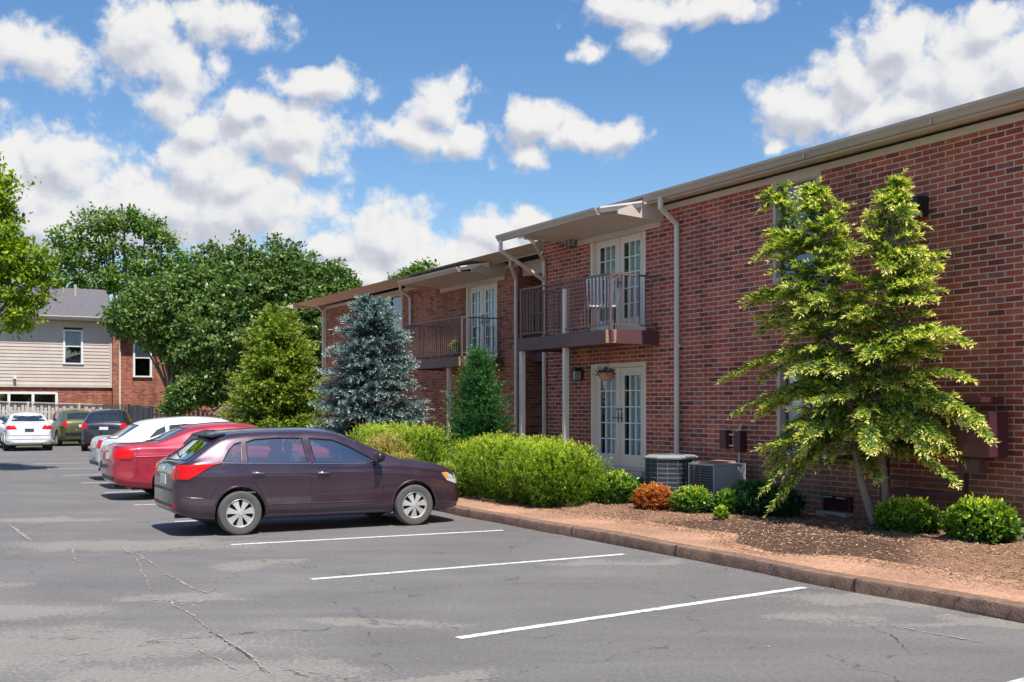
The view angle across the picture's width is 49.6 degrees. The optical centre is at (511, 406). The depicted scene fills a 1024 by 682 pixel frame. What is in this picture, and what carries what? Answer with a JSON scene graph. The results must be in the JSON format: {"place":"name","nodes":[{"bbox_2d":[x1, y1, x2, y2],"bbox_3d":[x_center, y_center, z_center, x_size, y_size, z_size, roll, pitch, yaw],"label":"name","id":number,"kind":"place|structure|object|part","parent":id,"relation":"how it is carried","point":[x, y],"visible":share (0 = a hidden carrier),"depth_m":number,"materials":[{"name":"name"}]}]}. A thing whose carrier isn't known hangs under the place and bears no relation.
{"place":"outdoors","nodes":[
{"label":"outdoors","id":0,"kind":"place"},
{"bbox_2d":[0,424,1021,602],"bbox_3d":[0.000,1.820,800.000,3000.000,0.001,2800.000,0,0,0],"label":"ground","id":1,"kind":"structure","parent":0,"point":[70,444],"depth_m":52.05,"materials":[{"name":"grey asphalt"}]},
{"bbox_2d":[0,151,74,339],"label":"maple tree","id":2,"kind":"object","parent":1,"relation":"on","point":[27,271],"visible":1,"depth_m":29.82,"materials":[{"name":"green plant"}]},
{"bbox_2d":[0,401,128,419],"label":"wooden fence","id":3,"kind":"object","parent":1,"relation":"on","point":[50,411],"visible":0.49,"depth_m":55.79,"materials":[{"name":"wood"}]},
{"bbox_2d":[49,409,90,445],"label":"parked car","id":4,"kind":"object","parent":1,"relation":"on","point":[66,425],"visible":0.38,"depth_m":50.52,"materials":[{"name":"green paint"}]},
{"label":"rear window","id":5,"kind":"part","parent":4,"relation":"part of","materials":[{"name":"blue glass"}]},
{"bbox_2d":[0,284,228,419],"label":"townhouse","id":6,"kind":"structure","parent":1,"relation":"on","point":[71,351],"depth_m":61.79,"materials":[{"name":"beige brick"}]},
{"bbox_2d":[0,392,57,414],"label":"window","id":7,"kind":"structure","parent":6,"relation":"in","point":[8,393],"depth_m":60.46,"materials":[{"name":"white metal"}]},
{"bbox_2d":[62,329,83,364],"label":"window","id":8,"kind":"structure","parent":6,"relation":"in","point":[71,338],"depth_m":61.56,"materials":[{"name":"white metal"}]},
{"bbox_2d":[132,340,152,376],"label":"window","id":9,"kind":"structure","parent":6,"relation":"in","point":[137,351],"depth_m":63.24,"materials":[{"name":"white metal"}]},
{"bbox_2d":[39,201,196,306],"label":"locust tree","id":10,"kind":"object","parent":1,"relation":"on","point":[138,226],"visible":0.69,"depth_m":77.47,"materials":[{"name":"green plant"}]},
{"bbox_2d":[128,404,149,421],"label":"air conditioner","id":11,"kind":"object","parent":1,"relation":"on","point":[135,412],"visible":0.44,"depth_m":57.95,"materials":[{"name":"grey metal"}]},
{"bbox_2d":[95,246,254,416],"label":"pear tree","id":12,"kind":"object","parent":1,"relation":"on","point":[151,314],"visible":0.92,"depth_m":54.82,"materials":[{"name":"green plant"}]},
{"bbox_2d":[150,406,213,418],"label":"wooden fence","id":13,"kind":"object","parent":1,"relation":"on","point":[152,414],"visible":0.13,"depth_m":58.62,"materials":[{"name":"wood"}]},
{"bbox_2d":[156,370,214,416],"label":"bushy shrub","id":14,"kind":"object","parent":1,"relation":"on","point":[181,397],"visible":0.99,"depth_m":54.12,"materials":[{"name":"green plant"}]},
{"bbox_2d":[177,229,317,423],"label":"pear tree","id":15,"kind":"object","parent":1,"relation":"on","point":[256,282],"visible":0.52,"depth_m":56.05,"materials":[{"name":"green plant"}]},
{"bbox_2d":[213,302,329,442],"bbox_3d":[-6.298,-0.523,29.396,3.416,4.527,3.410,0,0,0],"label":"hornbeam tree","id":16,"kind":"object","parent":1,"relation":"on","point":[283,395],"visible":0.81,"depth_m":28.99,"materials":[{"name":"green plant"}]},
{"bbox_2d":[263,241,362,419],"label":"pear tree","id":17,"kind":"object","parent":1,"relation":"on","point":[328,278],"visible":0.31,"depth_m":57.19,"materials":[{"name":"green plant"}]},
{"bbox_2d":[383,256,439,280],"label":"background tree","id":18,"kind":"object","parent":1,"relation":"on","point":[416,268],"visible":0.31,"depth_m":94.48,"materials":[{"name":"green plant"}]},
{"bbox_2d":[279,201,703,461],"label":"apartment building","id":19,"kind":"structure","parent":1,"relation":"on","point":[475,301],"depth_m":29.59,"materials":[{"name":"brick"}]},
{"bbox_2d":[362,390,398,421],"bbox_3d":[-4.117,0.040,35.348,0.210,1.300,3.007,0,0,-29],"label":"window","id":20,"kind":"structure","parent":19,"relation":"in","point":[390,401],"depth_m":35.30,"materials":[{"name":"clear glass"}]},
{"bbox_2d":[361,293,402,341],"bbox_3d":[-4.116,-2.793,35.268,0.132,1.366,3.454,0,0,-29],"label":"window","id":21,"kind":"structure","parent":19,"relation":"in","point":[399,294],"depth_m":34.28,"materials":[{"name":"white glass"}]},
{"bbox_2d":[448,339,463,356],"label":"potted plant","id":22,"kind":"object","parent":19,"relation":"on","point":[456,347],"visible":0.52,"depth_m":28.46,"materials":[{"name":"green plant"}]},
{"bbox_2d":[466,281,496,356],"bbox_3d":[-0.710,-2.275,29.298,0.235,2.030,1.773,0,0,-29],"label":"french door","id":23,"kind":"structure","parent":19,"relation":"in","point":[480,291],"depth_m":29.32,"materials":[{"name":"beige paint"}]},
{"bbox_2d":[495,87,1023,527],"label":"apartment building","id":24,"kind":"structure","parent":1,"relation":"on","point":[679,342],"depth_m":17.78,"materials":[{"name":"brick"}]},
{"bbox_2d":[586,278,618,330],"bbox_3d":[1.668,-1.879,20.491,0.588,1.062,0.709,0,0,2],"label":"folding chair","id":25,"kind":"object","parent":24,"relation":"on","point":[604,304],"visible":0.69,"depth_m":20.72,"materials":[{"name":"white metal"}]},
{"bbox_2d":[593,346,616,380],"bbox_3d":[1.731,-0.782,20.253,0.464,0.656,0.529,0,0,-29],"label":"hanging basket","id":26,"kind":"object","parent":24,"relation":"hanging from","point":[605,373],"visible":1,"depth_m":20.20,"materials":[{"name":"brown wicker"}]},
{"bbox_2d":[590,230,645,330],"bbox_3d":[2.094,-2.355,21.128,0.235,1.950,1.847,0,0,-29],"label":"french door","id":27,"kind":"structure","parent":24,"relation":"in","point":[615,257],"depth_m":21.02,"materials":[{"name":"beige paint"}]},
{"bbox_2d":[591,361,645,471],"bbox_3d":[2.102,0.180,21.116,0.235,2.020,1.845,0,0,-29],"label":"french door","id":28,"kind":"structure","parent":24,"relation":"in","point":[615,406],"depth_m":21.05,"materials":[{"name":"beige paint"}]},
{"bbox_2d":[720,423,746,462],"bbox_3d":[3.550,0.853,18.027,0.233,1.180,0.528,0,0,-29],"label":"electrical disconnect","id":29,"kind":"object","parent":24,"relation":"attached to","point":[740,442],"visible":0.84,"depth_m":17.90,"materials":[{"name":"red metal"}]},
{"bbox_2d":[773,176,819,282],"bbox_3d":[4.368,-2.703,16.917,0.132,1.546,0.996,0,0,-29],"label":"window","id":30,"kind":"structure","parent":24,"relation":"in","point":[776,215],"depth_m":17.27,"materials":[{"name":"white glass"}]},
{"bbox_2d":[771,362,829,456],"bbox_3d":[4.427,0.040,16.810,0.288,1.400,1.167,0,0,-29],"label":"window","id":31,"kind":"structure","parent":24,"relation":"in","point":[781,413],"depth_m":17.18,"materials":[{"name":"white glass"}]},
{"bbox_2d":[0,446,1023,681],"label":"parking lot","id":32,"kind":"structure","parent":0,"point":[405,620],"depth_m":9.74,"materials":[{"name":"grey asphalt"}]},
{"bbox_2d":[0,414,14,446],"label":"parked car","id":33,"kind":"object","parent":32,"relation":"on","point":[3,417],"visible":0.06,"depth_m":48.65,"materials":[{"name":"grey paint"}]},
{"bbox_2d":[8,524,29,539],"bbox_3d":[-7.028,1.784,15.813,0.091,0.001,2.431,0,0,-31],"label":"pavement crack","id":34,"kind":"object","parent":32,"relation":"on","point":[18,530],"visible":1,"depth_m":15.67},
{"bbox_2d":[0,412,52,450],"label":"parked car","id":35,"kind":"object","parent":32,"relation":"on","point":[27,429],"visible":1,"depth_m":44.83,"materials":[{"name":"white paint"}]},
{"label":"rear window","id":36,"kind":"part","parent":35,"relation":"part of","materials":[{"name":"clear glass"}]},
{"bbox_2d":[89,435,109,470],"bbox_3d":[-8.177,1.046,28.427,4.860,1.488,2.178,0,0,-29],"label":"parked car","id":37,"kind":"object","parent":32,"relation":"on","point":[95,446],"visible":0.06,"depth_m":26.98,"materials":[{"name":"silver metal"}]},
{"bbox_2d":[81,409,139,450],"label":"parked car","id":38,"kind":"object","parent":32,"relation":"on","point":[95,423],"visible":0.48,"depth_m":44.66,"materials":[{"name":"paint"}]},
{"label":"rear window","id":39,"kind":"part","parent":38,"relation":"part of","materials":[{"name":"blue glass"}]},
{"bbox_2d":[132,555,161,594],"bbox_3d":[-4.029,1.784,12.055,0.121,0.001,3.905,0,0,-24],"label":"pavement crack","id":40,"kind":"object","parent":32,"relation":"on","point":[144,575],"visible":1,"depth_m":11.79,"materials":[{"name":"grey asphalt"}]},
{"bbox_2d":[100,416,230,470],"bbox_3d":[-6.954,1.000,25.648,4.710,1.579,2.248,0,0,-29],"label":"parked car","id":41,"kind":"object","parent":32,"relation":"on","point":[140,430],"visible":0.16,"depth_m":24.47,"materials":[{"name":"white paint"}]},
{"bbox_3d":[-8.670,0.544,24.690,0.543,0.316,1.240,0,0,-29],"label":"rear window","id":42,"kind":"part","parent":41,"relation":"part of","materials":[{"name":"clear glass"}]},
{"bbox_3d":[-7.767,0.572,24.293,0.350,0.279,0.169,0,0,-29],"label":"side window","id":43,"kind":"part","parent":41,"relation":"part of","materials":[{"name":"grey glass"}]},
{"bbox_3d":[-7.215,0.567,24.607,0.780,0.363,0.188,0,0,-29],"label":"side window","id":44,"kind":"part","parent":41,"relation":"part of","materials":[{"name":"grey glass"}]},
{"bbox_2d":[170,600,194,615],"bbox_3d":[-2.951,1.784,9.835,0.070,0.001,0.944,0,0,-30],"label":"pavement crack","id":45,"kind":"object","parent":32,"relation":"on","point":[172,602],"visible":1,"depth_m":9.86,"materials":[{"name":"grey asphalt"}]},
{"bbox_2d":[162,571,206,592],"bbox_3d":[-3.380,1.784,11.326,0.062,0.001,1.690,0,0,-32],"label":"pavement crack","id":46,"kind":"object","parent":32,"relation":"on","point":[182,582],"visible":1,"depth_m":11.26,"materials":[{"name":"grey asphalt"}]},
{"bbox_2d":[188,640,240,672],"bbox_3d":[-2.166,1.784,7.972,0.049,0.001,1.313,0,0,-33],"label":"pavement crack","id":47,"kind":"object","parent":32,"relation":"on","point":[215,657],"visible":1,"depth_m":7.86,"materials":[{"name":"grey asphalt"}]},
{"bbox_2d":[102,421,329,493],"bbox_3d":[-5.777,1.046,22.777,4.860,1.488,2.178,0,0,-29],"label":"parked car","id":48,"kind":"object","parent":32,"relation":"on","point":[130,465],"visible":0.34,"depth_m":21.40,"materials":[{"name":"red paint"}]},
{"bbox_3d":[-6.923,0.540,22.138,0.734,0.260,1.200,0,0,-29],"label":"rear window","id":49,"kind":"part","parent":48,"relation":"part of","materials":[{"name":"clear glass"}]},
{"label":"side window","id":50,"kind":"part","parent":48,"relation":"part of","materials":[{"name":"grey glass"}]},
{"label":"side window","id":51,"kind":"part","parent":48,"relation":"part of","materials":[{"name":"blue glass"}]},
{"bbox_2d":[194,618,270,674],"bbox_3d":[-2.132,1.784,8.380,0.070,0.001,2.294,0,0,-30],"label":"pavement crack","id":52,"kind":"object","parent":32,"relation":"on","point":[251,655],"visible":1,"depth_m":8.15,"materials":[{"name":"grey asphalt"}]},
{"bbox_2d":[154,427,457,534],"bbox_3d":[-3.028,1.046,16.833,4.430,1.488,2.159,0,0,-29],"label":"parked car","id":53,"kind":"object","parent":32,"relation":"on","point":[205,478],"visible":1,"depth_m":15.97,"materials":[{"name":"paint"}]},
{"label":"rear window","id":54,"kind":"part","parent":53,"relation":"part of","materials":[{"name":"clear glass"}]},
{"bbox_2d":[231,530,503,544],"bbox_3d":[-1.885,1.786,15.206,3.894,0.001,0.110,0,0,-26],"label":"parking line","id":55,"kind":"object","parent":32,"relation":"on","point":[365,537],"visible":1,"depth_m":15.15,"materials":[{"name":"paint"}]},
{"bbox_2d":[310,554,625,579],"bbox_3d":[-0.356,1.786,12.471,3.962,0.001,0.109,0,0,-30],"label":"parking line","id":56,"kind":"object","parent":32,"relation":"on","point":[462,567],"visible":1,"depth_m":12.32,"materials":[{"name":"paint"}]},
{"bbox_2d":[457,587,805,638],"bbox_3d":[1.239,1.786,9.774,4.096,0.001,0.110,0,0,-36],"label":"parking line","id":57,"kind":"object","parent":32,"relation":"on","point":[611,615],"visible":1,"depth_m":9.58,"materials":[{"name":"paint"}]},
{"bbox_2d":[434,505,1023,622],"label":"curb","id":58,"kind":"structure","parent":32,"relation":"on","point":[997,608],"depth_m":11.63,"materials":[{"name":"concrete"}]},
{"bbox_2d":[891,625,980,641],"bbox_3d":[3.320,1.784,8.746,0.055,0.001,0.949,0,0,-36],"label":"pavement crack","id":59,"kind":"object","parent":32,"relation":"on","point":[938,634],"visible":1,"depth_m":8.69,"materials":[{"name":"grey asphalt"}]},
{"bbox_2d":[1008,678,1023,681],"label":"parking line","id":60,"kind":"object","parent":32,"relation":"on","point":[1020,680],"visible":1,"depth_m":7.24,"materials":[{"name":"paint"}]},
{"bbox_2d":[0,0,1023,377],"label":"sky","id":61,"kind":"structure","parent":0,"point":[382,137],"materials":[{"name":"blue"}]},
{"bbox_2d":[456,494,1023,602],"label":"sidewalk","id":62,"kind":"structure","parent":0,"point":[856,567],"depth_m":12.17,"materials":[{"name":"beige concrete"}]},
{"bbox_2d":[363,430,420,459],"bbox_3d":[-2.369,1.044,21.584,1.190,1.261,2.413,0,0,-29],"label":"golden cypress","id":63,"kind":"object","parent":62,"relation":"on","point":[386,444],"visible":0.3,"depth_m":21.34,"materials":[{"name":"yellow plant"}]},
{"bbox_2d":[436,459,467,496],"bbox_3d":[-1.226,1.315,20.313,0.976,0.719,1.088,0,0,-29],"label":"boxwood","id":64,"kind":"object","parent":62,"relation":"on","point":[452,467],"visible":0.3,"depth_m":20.15,"materials":[{"name":"green plant"}]},
{"bbox_2d":[459,482,1023,589],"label":"mulch bed","id":65,"kind":"object","parent":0,"point":[907,559],"visible":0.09,"depth_m":13.07,"materials":[{"name":"brown wood"}]},
{"bbox_2d":[306,293,435,452],"bbox_3d":[-3.389,-0.462,26.622,3.306,4.532,3.300,0,0,0],"label":"blue spruce","id":66,"kind":"object","parent":65,"relation":"on","point":[355,403],"visible":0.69,"depth_m":26.20,"materials":[{"name":"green plant"}]},
{"bbox_2d":[345,418,459,463],"bbox_3d":[-2.348,0.952,22.907,1.793,1.448,4.273,0,0,-29],"label":"yew hedge","id":67,"kind":"object","parent":65,"relation":"on","point":[428,450],"visible":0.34,"depth_m":21.92,"materials":[{"name":"green plant"}]},
{"bbox_2d":[436,344,518,471],"bbox_3d":[-0.684,0.216,22.389,1.883,3.047,1.882,0,0,35],"label":"arborvitae","id":68,"kind":"object","parent":65,"relation":"on","point":[476,413],"visible":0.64,"depth_m":22.16,"materials":[{"name":"green plant"}]},
{"bbox_2d":[439,429,613,506],"bbox_3d":[0.164,1.039,19.655,1.823,1.277,4.679,0,0,-29],"label":"yew hedge","id":69,"kind":"object","parent":65,"relation":"on","point":[536,472],"visible":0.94,"depth_m":18.49,"materials":[{"name":"green plant"}]},
{"bbox_2d":[589,469,641,504],"bbox_3d":[1.683,1.318,18.039,0.797,0.641,0.986,0,0,-29],"label":"hosta shrub","id":70,"kind":"object","parent":65,"relation":"on","point":[615,480],"visible":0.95,"depth_m":17.82,"materials":[{"name":"green plant"}]},
{"bbox_2d":[612,475,644,501],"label":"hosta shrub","id":71,"kind":"object","parent":65,"relation":"on","point":[637,478],"visible":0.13,"depth_m":18.31,"materials":[{"name":"green plant"}]},
{"bbox_2d":[631,481,675,510],"bbox_3d":[2.203,1.381,17.035,0.694,0.485,0.847,0,0,-29],"label":"barberry","id":72,"kind":"object","parent":65,"relation":"on","point":[647,497],"visible":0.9,"depth_m":16.85,"materials":[{"name":"orange plant"}]},
{"bbox_2d":[644,453,697,500],"bbox_3d":[2.622,1.224,18.293,1.000,0.893,1.000,0,0,-29],"label":"air conditioner","id":73,"kind":"object","parent":65,"relation":"on","point":[669,469],"visible":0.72,"depth_m":17.94,"materials":[{"name":"metal"}]},
{"bbox_2d":[667,484,714,513],"bbox_3d":[2.711,1.379,16.506,0.712,0.465,0.816,0,0,-29],"label":"azalea","id":74,"kind":"object","parent":65,"relation":"on","point":[700,499],"visible":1,"depth_m":16.31,"materials":[{"name":"green plant"}]},
{"bbox_2d":[688,460,745,505],"bbox_3d":[3.241,1.265,17.553,0.840,0.810,0.900,0,0,-29],"label":"air conditioner","id":75,"kind":"object","parent":65,"relation":"on","point":[713,476],"visible":0.55,"depth_m":17.31,"materials":[{"name":"metal"}]},
{"bbox_2d":[710,504,729,518],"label":"seedling","id":76,"kind":"object","parent":65,"relation":"on","point":[723,511],"visible":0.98,"depth_m":15.39,"materials":[{"name":"green plant"}]},
{"bbox_2d":[710,488,749,514],"bbox_3d":[3.210,1.398,16.243,0.605,0.470,0.668,0,0,-16],"label":"azalea","id":77,"kind":"object","parent":65,"relation":"on","point":[718,499],"visible":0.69,"depth_m":16.07,"materials":[{"name":"green plant"}]},
{"bbox_2d":[722,475,807,518],"bbox_3d":[3.619,1.315,16.062,0.934,0.648,1.381,0,0,-29],"label":"azalea","id":78,"kind":"object","parent":65,"relation":"on","point":[746,488],"visible":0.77,"depth_m":15.82,"materials":[{"name":"green plant"}]},
{"bbox_2d":[716,167,1000,525],"bbox_3d":[4.512,-0.857,14.543,1.891,4.825,4.875,0,0,-29],"label":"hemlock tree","id":79,"kind":"object","parent":65,"relation":"on","point":[816,385],"visible":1,"depth_m":14.54,"materials":[{"name":"green plant"}]},
{"bbox_2d":[868,494,944,533],"bbox_3d":[4.997,1.373,13.961,0.841,0.554,0.964,0,0,-29],"label":"azalea","id":80,"kind":"object","parent":65,"relation":"on","point":[907,511],"visible":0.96,"depth_m":13.75,"materials":[{"name":"green plant"}]},
{"bbox_2d":[880,397,1007,519],"bbox_3d":[5.433,0.810,14.238,0.480,1.860,1.808,0,0,-29],"label":"meter cabinet","id":81,"kind":"object","parent":65,"relation":"on","point":[970,443],"visible":0.39,"depth_m":13.68,"materials":[{"name":"red metal"}]},
{"bbox_2d":[940,492,1023,544],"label":"azalea","id":82,"kind":"object","parent":65,"relation":"on","point":[1000,516],"visible":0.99,"depth_m":12.80,"materials":[{"name":"green plant"}]},
{"bbox_2d":[995,527,1023,540],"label":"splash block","id":83,"kind":"structure","parent":65,"relation":"on","point":[1021,536],"depth_m":12.79,"materials":[{"name":"concrete"}]},
{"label":"soil","id":84,"kind":"structure","parent":0,"visible":0},
{"bbox_2d":[205,401,242,420],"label":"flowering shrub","id":85,"kind":"object","parent":84,"relation":"on","point":[222,417],"visible":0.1,"depth_m":49.74,"materials":[{"name":"green plant"}]}
]}

